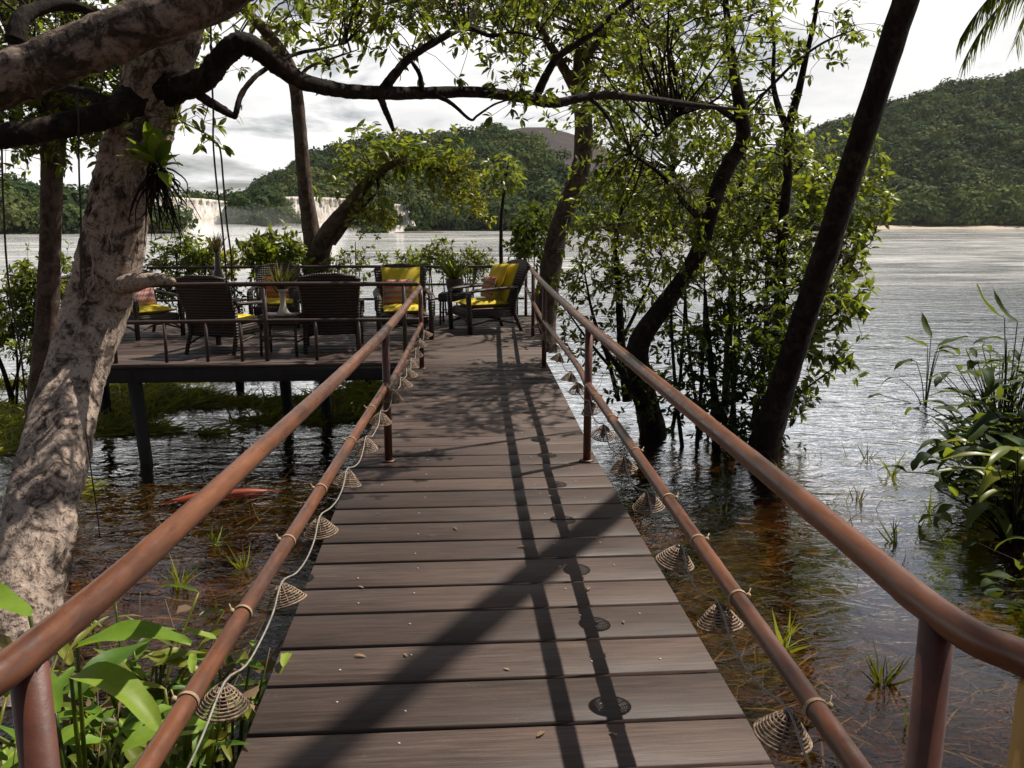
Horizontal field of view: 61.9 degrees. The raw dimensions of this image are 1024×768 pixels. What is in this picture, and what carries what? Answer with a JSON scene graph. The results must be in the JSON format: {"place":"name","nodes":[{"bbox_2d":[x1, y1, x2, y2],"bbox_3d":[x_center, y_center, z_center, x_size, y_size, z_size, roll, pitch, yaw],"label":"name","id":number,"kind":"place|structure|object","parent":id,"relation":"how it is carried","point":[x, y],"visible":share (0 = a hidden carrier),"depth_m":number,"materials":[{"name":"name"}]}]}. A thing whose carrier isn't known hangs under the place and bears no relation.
{"place":"outdoors","nodes":[
{"label":"outdoors","id":0,"kind":"place"},
{"bbox_2d":[0,224,183,233],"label":"shoreline","id":1,"kind":"structure","parent":0,"point":[15,230],"depth_m":233.88,"materials":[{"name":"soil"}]},
{"bbox_2d":[0,171,198,233],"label":"riverside forest","id":2,"kind":"object","parent":1,"relation":"on","point":[22,203],"visible":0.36,"depth_m":239.10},
{"bbox_2d":[155,197,226,232],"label":"waterfall","id":3,"kind":"structure","parent":0,"point":[208,213],"depth_m":266.63,"materials":[{"name":"liquid"}]},
{"bbox_2d":[0,372,382,439],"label":"water grass","id":4,"kind":"structure","parent":0,"point":[350,398],"depth_m":12.89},
{"bbox_2d":[286,197,345,226],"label":"waterfall","id":5,"kind":"structure","parent":0,"point":[327,207],"depth_m":279.53,"materials":[{"name":"liquid"}]},
{"bbox_2d":[388,204,415,231],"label":"waterfall","id":6,"kind":"structure","parent":0,"point":[404,223],"depth_m":273.13,"materials":[{"name":"liquid"}]},
{"bbox_2d":[401,197,432,221],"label":"cliff bush","id":7,"kind":"object","parent":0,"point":[413,207],"visible":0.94,"depth_m":274.69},
{"bbox_2d":[476,152,526,263],"bbox_3d":[-0.241,-3.404,17.221,1.031,2.488,1.135,-1,11,-4],"label":"sapling","id":8,"kind":"object","parent":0,"point":[508,187],"visible":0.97,"depth_m":17.04,"materials":[{"name":"green plant"}]},
{"bbox_2d":[0,228,1023,553],"bbox_3d":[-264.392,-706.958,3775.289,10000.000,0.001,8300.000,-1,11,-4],"label":"river water","id":9,"kind":"structure","parent":0,"point":[936,276],"depth_m":13.65,"materials":[{"name":"liquid"}]},
{"bbox_2d":[1,335,32,387],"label":"leafy shrub","id":10,"kind":"object","parent":9,"relation":"on","point":[28,349],"visible":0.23,"depth_m":12.28,"materials":[{"name":"green plant"}]},
{"bbox_2d":[0,263,36,403],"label":"leafy shrub","id":11,"kind":"object","parent":9,"relation":"on","point":[5,334],"visible":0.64,"depth_m":12.96,"materials":[{"name":"green plant"}]},
{"bbox_2d":[0,0,122,430],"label":"slim tree","id":12,"kind":"object","parent":9,"relation":"on","point":[54,161],"visible":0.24,"depth_m":9.95,"materials":[{"name":"brown plant"}]},
{"bbox_2d":[0,395,187,498],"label":"water grass","id":13,"kind":"structure","parent":9,"relation":"on","point":[5,448],"depth_m":11.14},
{"bbox_2d":[0,459,343,765],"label":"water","id":14,"kind":"structure","parent":9,"relation":"in","point":[152,506],"depth_m":7.91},
{"bbox_2d":[143,225,222,316],"bbox_3d":[-6.216,-1.547,16.031,1.547,2.828,1.307,-8,14,-38],"label":"leafy shrub","id":15,"kind":"object","parent":9,"relation":"on","point":[193,257],"visible":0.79,"depth_m":15.86,"materials":[{"name":"green plant"}]},
{"bbox_2d":[156,260,255,313],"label":"leafy shrub","id":16,"kind":"object","parent":9,"relation":"on","point":[162,296],"visible":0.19,"depth_m":15.70,"materials":[{"name":"green plant"}]},
{"bbox_2d":[195,240,244,295],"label":"leafy shrub","id":17,"kind":"object","parent":9,"relation":"on","point":[233,249],"visible":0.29,"depth_m":16.26,"materials":[{"name":"green plant"}]},
{"bbox_2d":[158,488,283,507],"bbox_3d":[-2.992,1.155,8.812,1.231,0.112,0.100,-4,11,-20],"label":"sunken pole","id":18,"kind":"object","parent":9,"relation":"in","point":[240,493],"visible":0.73,"depth_m":8.83,"materials":[{"name":"orange paint"}]},
{"bbox_2d":[238,225,282,232],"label":"headland","id":19,"kind":"structure","parent":9,"relation":"in","point":[266,231],"depth_m":258.51,"materials":[{"name":"soil"}]},
{"bbox_2d":[220,185,301,232],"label":"headland forest","id":20,"kind":"object","parent":19,"relation":"on","point":[259,209],"visible":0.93,"depth_m":259.56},
{"bbox_2d":[233,219,315,295],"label":"leafy shrub","id":21,"kind":"object","parent":9,"relation":"on","point":[262,246],"visible":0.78,"depth_m":15.78,"materials":[{"name":"green plant"}]},
{"bbox_2d":[101,315,541,503],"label":"viewing terrace","id":22,"kind":"structure","parent":9,"relation":"in","point":[138,364],"depth_m":10.62,"materials":[{"name":"brown wood"}]},
{"bbox_2d":[126,269,185,340],"bbox_3d":[-5.327,-1.172,12.322,0.987,0.970,0.803,9,14,38],"label":"wicker armchair","id":23,"kind":"object","parent":22,"relation":"on","point":[148,312],"visible":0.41,"depth_m":12.12,"materials":[{"name":"wicker"}]},
{"bbox_2d":[134,288,157,304],"bbox_3d":[-5.348,-1.278,12.319,0.140,0.320,0.420,-14,0,40],"label":"throw pillow","id":24,"kind":"object","parent":23,"relation":"on","point":[146,296],"visible":0.48,"depth_m":12.31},
{"bbox_2d":[175,275,269,354],"bbox_3d":[-3.679,-0.910,10.850,0.827,0.998,1.017,2,11,11],"label":"wicker armchair","id":25,"kind":"object","parent":22,"relation":"on","point":[202,303],"visible":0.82,"depth_m":10.52,"materials":[{"name":"brown wicker"}]},
{"bbox_2d":[232,298,240,313],"bbox_3d":[-4.355,-1.025,12.761,0.500,0.500,0.420,1,11,3],"label":"side table","id":26,"kind":"object","parent":22,"relation":"on","point":[237,300],"visible":0.08,"depth_m":12.84,"materials":[{"name":"wicker"}]},
{"bbox_2d":[206,231,227,277],"bbox_3d":[-4.360,-1.776,12.626,0.354,1.026,0.503,-5,12,-26],"label":"vase","id":27,"kind":"object","parent":26,"relation":"on","point":[216,248],"visible":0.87,"depth_m":12.58,"materials":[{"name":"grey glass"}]},
{"bbox_2d":[113,282,418,363],"bbox_3d":[-2.893,-0.730,10.012,3.600,0.935,0.057,-1,11,-5],"label":"terrace railing","id":28,"kind":"object","parent":22,"relation":"on","point":[265,320],"visible":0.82,"depth_m":9.99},
{"bbox_2d":[247,263,300,327],"bbox_3d":[-3.754,-1.411,13.590,0.803,0.970,0.987,-2,11,-9],"label":"wicker armchair","id":29,"kind":"object","parent":22,"relation":"on","point":[292,304],"visible":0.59,"depth_m":13.51,"materials":[{"name":"wicker"}]},
{"bbox_2d":[257,312,303,355],"bbox_3d":[-2.852,-0.622,10.617,0.500,0.500,0.420,1,11,3],"label":"side table","id":30,"kind":"object","parent":22,"relation":"on","point":[291,315],"visible":0.77,"depth_m":10.44,"materials":[{"name":"wood"}]},
{"bbox_2d":[258,258,303,314],"bbox_3d":[-2.871,-1.216,10.511,0.582,0.706,0.594,9,14,41],"label":"vase","id":31,"kind":"object","parent":30,"relation":"on","point":[276,276],"visible":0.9,"depth_m":10.49,"materials":[{"name":"beige ceramic"}]},
{"bbox_2d":[297,273,364,353],"bbox_3d":[-2.320,-0.945,10.984,0.843,1.018,1.036,-2,11,-9],"label":"wicker armchair","id":32,"kind":"object","parent":22,"relation":"on","point":[331,301],"visible":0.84,"depth_m":10.61,"materials":[{"name":"brown wicker"}]},
{"bbox_2d":[146,265,523,315],"bbox_3d":[-3.004,-1.616,14.835,6.450,0.895,0.057,-1,11,-4],"label":"terrace railing","id":33,"kind":"object","parent":22,"relation":"on","point":[212,268],"visible":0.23,"depth_m":14.72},
{"bbox_2d":[373,264,434,339],"bbox_3d":[-1.568,-1.190,12.260,0.851,1.028,1.046,-2,11,-11],"label":"wicker armchair","id":34,"kind":"object","parent":22,"relation":"on","point":[415,273],"visible":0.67,"depth_m":12.33,"materials":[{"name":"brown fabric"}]},
{"bbox_2d":[382,279,413,304],"bbox_3d":[-1.636,-1.323,12.252,0.440,0.380,0.140,-2,-6,-11],"label":"throw pillow","id":35,"kind":"object","parent":34,"relation":"on","point":[392,294],"visible":0.58,"depth_m":12.19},
{"bbox_2d":[438,292,467,324],"bbox_3d":[-0.925,-1.236,13.880,0.500,0.500,0.420,1,11,3],"label":"side table","id":36,"kind":"object","parent":22,"relation":"on","point":[442,297],"visible":0.46,"depth_m":13.66,"materials":[{"name":"wicker"}]},
{"bbox_2d":[436,247,476,292],"bbox_3d":[-0.924,-1.841,13.763,0.797,0.733,0.829,-1,11,-4],"label":"plant pot","id":37,"kind":"object","parent":36,"relation":"on","point":[453,272],"visible":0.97,"depth_m":13.74,"materials":[{"name":"ceramic"}]},
{"bbox_2d":[446,259,529,334],"bbox_3d":[-0.349,-1.342,12.970,1.086,1.066,0.884,-5,12,-25],"label":"wicker armchair","id":38,"kind":"object","parent":22,"relation":"on","point":[500,302],"visible":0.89,"depth_m":12.79,"materials":[{"name":"brown wicker"}]},
{"bbox_2d":[489,263,508,286],"bbox_3d":[-0.232,-1.643,12.995,0.140,0.420,0.520,20,0,-28],"label":"yellow cushion","id":39,"kind":"object","parent":38,"relation":"on","point":[498,271],"visible":0.72,"depth_m":12.82,"materials":[{"name":"fabric"}]},
{"bbox_2d":[195,0,497,273],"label":"crooked tree","id":40,"kind":"object","parent":9,"relation":"on","point":[323,239],"visible":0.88,"depth_m":15.73,"materials":[{"name":"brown plant"}]},
{"bbox_2d":[319,242,380,297],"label":"leafy shrub","id":41,"kind":"object","parent":9,"relation":"on","point":[361,261],"visible":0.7,"depth_m":16.30,"materials":[{"name":"green plant"}]},
{"bbox_2d":[346,204,387,231],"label":"rock outcrop","id":42,"kind":"object","parent":9,"relation":"in","point":[349,230],"visible":0.02,"depth_m":272.29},
{"bbox_2d":[348,196,405,230],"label":"cliff bush","id":43,"kind":"object","parent":42,"relation":"on","point":[394,214],"visible":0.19,"depth_m":268.13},
{"bbox_2d":[370,248,428,282],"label":"leafy shrub","id":44,"kind":"object","parent":9,"relation":"on","point":[384,257],"visible":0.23,"depth_m":16.49,"materials":[{"name":"green plant"}]},
{"bbox_2d":[405,234,471,314],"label":"leafy shrub","id":45,"kind":"object","parent":9,"relation":"on","point":[428,258],"visible":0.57,"depth_m":16.02,"materials":[{"name":"green plant"}]},
{"bbox_2d":[456,240,496,304],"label":"leafy shrub","id":46,"kind":"object","parent":9,"relation":"on","point":[479,257],"visible":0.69,"depth_m":16.15,"materials":[{"name":"green plant"}]},
{"bbox_2d":[234,361,774,767],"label":"boardwalk","id":47,"kind":"structure","parent":9,"relation":"in","point":[470,608],"depth_m":3.58,"materials":[{"name":"brown wood"}]},
{"bbox_2d":[0,285,425,767],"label":"walkway railing","id":48,"kind":"object","parent":47,"relation":"attached to","point":[25,672],"visible":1,"depth_m":1.99,"materials":[{"name":"metal"}]},
{"bbox_2d":[187,336,423,767],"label":"light cord","id":49,"kind":"object","parent":48,"relation":"attached to","point":[216,699],"visible":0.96,"depth_m":2.74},
{"bbox_2d":[194,681,249,722],"bbox_3d":[-0.761,0.822,2.243,0.140,0.082,0.140,-3,13,-34],"label":"lantern","id":50,"kind":"object","parent":49,"relation":"hanging from","point":[228,690],"visible":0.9,"depth_m":2.22,"materials":[{"name":"wicker"}]},
{"bbox_2d":[266,582,306,611],"bbox_3d":[-0.760,0.700,2.846,0.140,0.082,0.140,-15,3,15],"label":"lantern","id":51,"kind":"object","parent":49,"relation":"hanging from","point":[287,592],"visible":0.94,"depth_m":2.82,"materials":[{"name":"wicker"}]},
{"bbox_2d":[304,516,338,539],"bbox_3d":[-0.776,0.573,3.452,0.140,0.082,0.140,-8,15,-12],"label":"lantern","id":52,"kind":"object","parent":49,"relation":"hanging from","point":[324,523],"visible":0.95,"depth_m":3.43,"materials":[{"name":"wicker"}]},
{"bbox_2d":[332,469,360,487],"bbox_3d":[-0.781,0.445,4.055,0.140,0.082,0.140,4,8,-38],"label":"lantern","id":53,"kind":"object","parent":49,"relation":"hanging from","point":[348,479],"visible":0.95,"depth_m":4.03,"materials":[{"name":"wicker"}]},
{"bbox_2d":[524,265,1023,767],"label":"walkway railing","id":54,"kind":"object","parent":47,"relation":"attached to","point":[944,627],"visible":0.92,"depth_m":1.89,"materials":[{"name":"paint"}]},
{"bbox_2d":[538,321,811,767],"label":"light cord","id":55,"kind":"object","parent":54,"relation":"attached to","point":[768,693],"visible":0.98,"depth_m":2.56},
{"bbox_2d":[632,491,664,513],"bbox_3d":[0.578,0.495,3.625,0.140,0.082,0.140,-11,16,-20],"label":"lantern","id":56,"kind":"object","parent":55,"relation":"hanging from","point":[644,498],"visible":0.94,"depth_m":3.60,"materials":[{"name":"wicker"}]},
{"bbox_2d":[655,544,693,572],"bbox_3d":[0.586,0.609,3.036,0.140,0.082,0.140,11,16,4],"label":"lantern","id":57,"kind":"object","parent":55,"relation":"hanging from","point":[676,551],"visible":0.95,"depth_m":3.01,"materials":[{"name":"wicker"}]},
{"bbox_2d":[696,601,743,633],"bbox_3d":[0.626,0.698,2.577,0.140,0.082,0.140,-2,5,31],"label":"lantern","id":58,"kind":"object","parent":55,"relation":"hanging from","point":[713,611],"visible":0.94,"depth_m":2.55,"materials":[{"name":"wicker"}]},
{"bbox_2d":[753,709,812,755],"bbox_3d":[0.645,0.806,2.015,0.140,0.082,0.140,18,17,34],"label":"lantern","id":59,"kind":"object","parent":55,"relation":"hanging from","point":[783,731],"visible":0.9,"depth_m":1.99,"materials":[{"name":"wicker"}]},
{"bbox_2d":[501,183,556,272],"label":"leafy shrub","id":60,"kind":"object","parent":9,"relation":"on","point":[526,240],"visible":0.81,"depth_m":15.93,"materials":[{"name":"green plant"}]},
{"bbox_2d":[529,170,686,401],"bbox_3d":[1.380,-1.288,12.223,2.272,3.478,1.844,-1,11,-4],"label":"mangrove shrub","id":61,"kind":"object","parent":9,"relation":"on","point":[614,274],"visible":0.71,"depth_m":12.13,"materials":[{"name":"green plant"}]},
{"bbox_2d":[537,0,822,437],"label":"curved tree","id":62,"kind":"object","parent":9,"relation":"on","point":[649,324],"visible":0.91,"depth_m":9.78,"materials":[{"name":"green plant"}]},
{"bbox_2d":[550,28,848,399],"bbox_3d":[2.904,-2.452,13.140,4.677,5.780,2.740,-1,11,-4],"label":"tall shrub","id":63,"kind":"object","parent":9,"relation":"on","point":[671,167],"visible":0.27,"depth_m":12.93,"materials":[{"name":"green plant"}]},
{"bbox_2d":[606,248,821,455],"bbox_3d":[2.765,-0.220,10.804,2.350,2.972,2.368,8,13,36],"label":"mangrove shrub","id":64,"kind":"object","parent":9,"relation":"in","point":[765,338],"visible":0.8,"depth_m":10.65,"materials":[{"name":"green plant"}]},
{"bbox_2d":[659,0,883,370],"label":"slender tree","id":65,"kind":"object","parent":9,"relation":"in","point":[782,222],"visible":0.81,"depth_m":10.64,"materials":[{"name":"green plant"}]},
{"bbox_2d":[771,609,812,653],"bbox_3d":[1.759,1.609,5.555,0.422,0.361,0.539,-1,11,-4],"label":"water sprout","id":66,"kind":"object","parent":9,"relation":"on","point":[786,640],"visible":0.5,"depth_m":5.57,"materials":[{"name":"green plant"}]},
{"bbox_2d":[763,121,901,427],"bbox_3d":[4.266,-1.314,11.406,1.891,4.436,2.780,2,11,9],"label":"riverside shrub","id":67,"kind":"object","parent":9,"relation":"on","point":[856,307],"visible":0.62,"depth_m":11.29,"materials":[{"name":"green plant"}]},
{"bbox_2d":[650,525,1017,767],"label":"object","id":68,"kind":"structure","parent":9,"relation":"in","point":[824,565],"depth_m":5.84,"materials":[{"name":"liquid"}]},
{"bbox_2d":[858,633,913,689],"bbox_3d":[2.284,1.711,5.161,0.388,0.301,0.309,-1,11,-4],"label":"water sprout","id":69,"kind":"object","parent":9,"relation":"on","point":[876,676],"visible":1,"depth_m":5.18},
{"bbox_2d":[868,313,967,403],"bbox_3d":[6.271,-0.343,13.246,1.489,1.493,0.574,-1,11,-4],"label":"arrow plant","id":70,"kind":"object","parent":9,"relation":"in","point":[926,326],"visible":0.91,"depth_m":13.16,"materials":[{"name":"green plant"}]},
{"bbox_2d":[904,344,1023,442],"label":"bank plant","id":71,"kind":"object","parent":9,"relation":"in","point":[976,374],"visible":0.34,"depth_m":10.39,"materials":[{"name":"green plant"}]},
{"bbox_2d":[910,401,1023,525],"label":"bank plant","id":72,"kind":"object","parent":9,"relation":"on","point":[982,422],"visible":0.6,"depth_m":8.00,"materials":[{"name":"green plant"}]},
{"bbox_2d":[918,435,1023,543],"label":"bank plant","id":73,"kind":"object","parent":9,"relation":"in","point":[980,516],"visible":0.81,"depth_m":7.54,"materials":[{"name":"green plant"}]},
{"bbox_2d":[934,446,1023,550],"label":"bank plant","id":74,"kind":"object","parent":9,"relation":"on","point":[997,453],"visible":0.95,"depth_m":7.15,"materials":[{"name":"green plant"}]},
{"bbox_2d":[955,0,1023,84],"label":"palm tree","id":75,"kind":"object","parent":9,"relation":"on","point":[988,5],"visible":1,"depth_m":8.68,"materials":[{"name":"green plant"}]},
{"bbox_2d":[962,536,1023,609],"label":"bank plant","id":76,"kind":"object","parent":9,"relation":"in","point":[986,583],"visible":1,"depth_m":6.41,"materials":[{"name":"green plant"}]},
{"bbox_2d":[972,284,1023,438],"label":"arrow plant","id":77,"kind":"object","parent":9,"relation":"on","point":[1000,304],"visible":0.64,"depth_m":9.31,"materials":[{"name":"green plant"}]},
{"bbox_2d":[0,450,1023,767],"bbox_3d":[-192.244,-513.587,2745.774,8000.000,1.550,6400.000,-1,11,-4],"label":"ground","id":78,"kind":"structure","parent":0,"point":[952,576],"depth_m":7.37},
{"bbox_2d":[0,239,73,337],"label":"leafy shrub","id":79,"kind":"object","parent":78,"relation":"on","point":[24,264],"visible":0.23,"depth_m":12.80,"materials":[{"name":"green plant"}]},
{"bbox_2d":[6,616,110,765],"bbox_3d":[-1.884,1.429,3.254,0.987,0.920,1.217,8,13,36],"label":"bank plant","id":80,"kind":"object","parent":78,"relation":"on","point":[81,636],"visible":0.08,"depth_m":3.46,"materials":[{"name":"green plant"}]},
{"bbox_2d":[0,655,188,767],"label":"bank plant","id":81,"kind":"object","parent":78,"relation":"on","point":[87,693],"visible":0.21,"depth_m":3.08,"materials":[{"name":"green plant"}]},
{"bbox_2d":[0,704,205,767],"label":"bank plant","id":82,"kind":"object","parent":78,"relation":"on","point":[68,738],"visible":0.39,"depth_m":2.73,"materials":[{"name":"green plant"}]},
{"bbox_2d":[0,582,209,767],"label":"lily plant","id":83,"kind":"object","parent":78,"relation":"on","point":[105,672],"visible":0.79,"depth_m":2.33,"materials":[{"name":"green plant"}]},
{"bbox_2d":[17,638,244,767],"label":"bank plant","id":84,"kind":"object","parent":78,"relation":"on","point":[159,657],"visible":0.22,"depth_m":3.29,"materials":[{"name":"green plant"}]},
{"bbox_2d":[0,600,280,767],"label":"dry litter","id":85,"kind":"object","parent":78,"relation":"on","point":[251,691],"visible":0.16,"depth_m":3.53,"materials":[{"name":"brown plant"}]},
{"bbox_2d":[0,652,291,767],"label":"bank plant","id":86,"kind":"object","parent":78,"relation":"on","point":[94,709],"visible":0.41,"depth_m":2.94,"materials":[{"name":"green plant"}]},
{"bbox_2d":[62,680,234,767],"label":"bank plant","id":87,"kind":"object","parent":78,"relation":"on","point":[227,750],"visible":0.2,"depth_m":2.94,"materials":[{"name":"green plant"}]},
{"bbox_2d":[58,584,259,767],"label":"bank plant","id":88,"kind":"object","parent":78,"relation":"on","point":[182,661],"visible":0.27,"depth_m":3.53,"materials":[{"name":"green plant"}]},
{"bbox_2d":[67,708,255,767],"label":"bank plant","id":89,"kind":"object","parent":78,"relation":"on","point":[131,754],"visible":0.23,"depth_m":2.93,"materials":[{"name":"green plant"}]},
{"bbox_2d":[119,628,268,767],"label":"bank plant","id":90,"kind":"object","parent":78,"relation":"on","point":[243,726],"visible":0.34,"depth_m":3.37,"materials":[{"name":"green plant"}]},
{"bbox_2d":[0,0,739,709],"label":"old tree","id":91,"kind":"object","parent":78,"relation":"on","point":[152,46],"visible":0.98,"depth_m":5.14,"materials":[{"name":"brown plant"}]},
{"bbox_2d":[1,149,26,400],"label":"hanging vine","id":92,"kind":"object","parent":91,"relation":"hanging from","point":[7,271],"visible":0.94,"depth_m":4.97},
{"bbox_2d":[76,92,81,281],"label":"hanging vine","id":93,"kind":"object","parent":91,"relation":"hanging from","point":[78,136],"visible":1,"depth_m":5.00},
{"bbox_2d":[116,121,201,265],"bbox_3d":[-2.113,-1.130,5.120,0.436,0.842,0.335,-1,11,-4],"label":"orchid plant","id":94,"kind":"object","parent":91,"relation":"attached to","point":[154,152],"visible":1,"depth_m":5.12,"materials":[{"name":"green plant"}]},
{"bbox_2d":[210,27,227,293],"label":"hanging vine","id":95,"kind":"object","parent":91,"relation":"hanging from","point":[216,173],"visible":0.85,"depth_m":5.14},
{"bbox_2d":[262,0,709,352],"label":"forked tree","id":96,"kind":"object","parent":78,"relation":"on","point":[551,262],"visible":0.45,"depth_m":14.79,"materials":[{"name":"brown plant"}]},
{"bbox_2d":[747,0,919,456],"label":"leaning tree","id":97,"kind":"object","parent":78,"relation":"on","point":[768,430],"visible":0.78,"depth_m":8.52,"materials":[{"name":"brown plant"}]},
{"bbox_2d":[877,367,1023,484],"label":"bank plant","id":98,"kind":"object","parent":78,"relation":"on","point":[992,383],"visible":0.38,"depth_m":9.39,"materials":[{"name":"green plant"}]},
{"bbox_2d":[920,412,1023,499],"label":"bank plant","id":99,"kind":"object","parent":78,"relation":"on","point":[940,450],"visible":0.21,"depth_m":8.68,"materials":[{"name":"green plant"}]},
{"bbox_2d":[0,0,1023,194],"label":"sky","id":100,"kind":"structure","parent":0,"point":[264,141],"materials":[{"name":"white"}]},
{"bbox_2d":[423,127,816,230],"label":"hill","id":101,"kind":"structure","parent":0,"point":[563,140],"depth_m":488.56,"materials":[{"name":"plant"}]},
{"bbox_2d":[227,122,868,230],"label":"hillside forest","id":102,"kind":"object","parent":101,"relation":"on","point":[546,174],"visible":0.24,"depth_m":377.11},
{"bbox_2d":[873,225,1023,228],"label":"sand bank","id":103,"kind":"structure","parent":0,"point":[970,226],"depth_m":493.11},
{"bbox_2d":[878,146,1023,225],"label":"hill","id":104,"kind":"structure","parent":0,"point":[917,222],"depth_m":514.46,"materials":[{"name":"plant"}]},
{"bbox_2d":[702,67,1023,200],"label":"hillside forest","id":105,"kind":"object","parent":104,"relation":"on","point":[959,133],"visible":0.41,"depth_m":610.86,"materials":[{"name":"plant"}]},
{"bbox_2d":[854,180,1023,225],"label":"shore forest","id":106,"kind":"object","parent":104,"relation":"on","point":[974,206],"visible":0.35,"depth_m":503.83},
{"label":"wooded ridge","id":107,"kind":"structure","parent":0,"visible":0},
{"bbox_2d":[182,187,243,200],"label":"ridge forest","id":108,"kind":"object","parent":107,"relation":"on","point":[198,194],"visible":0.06,"depth_m":290.59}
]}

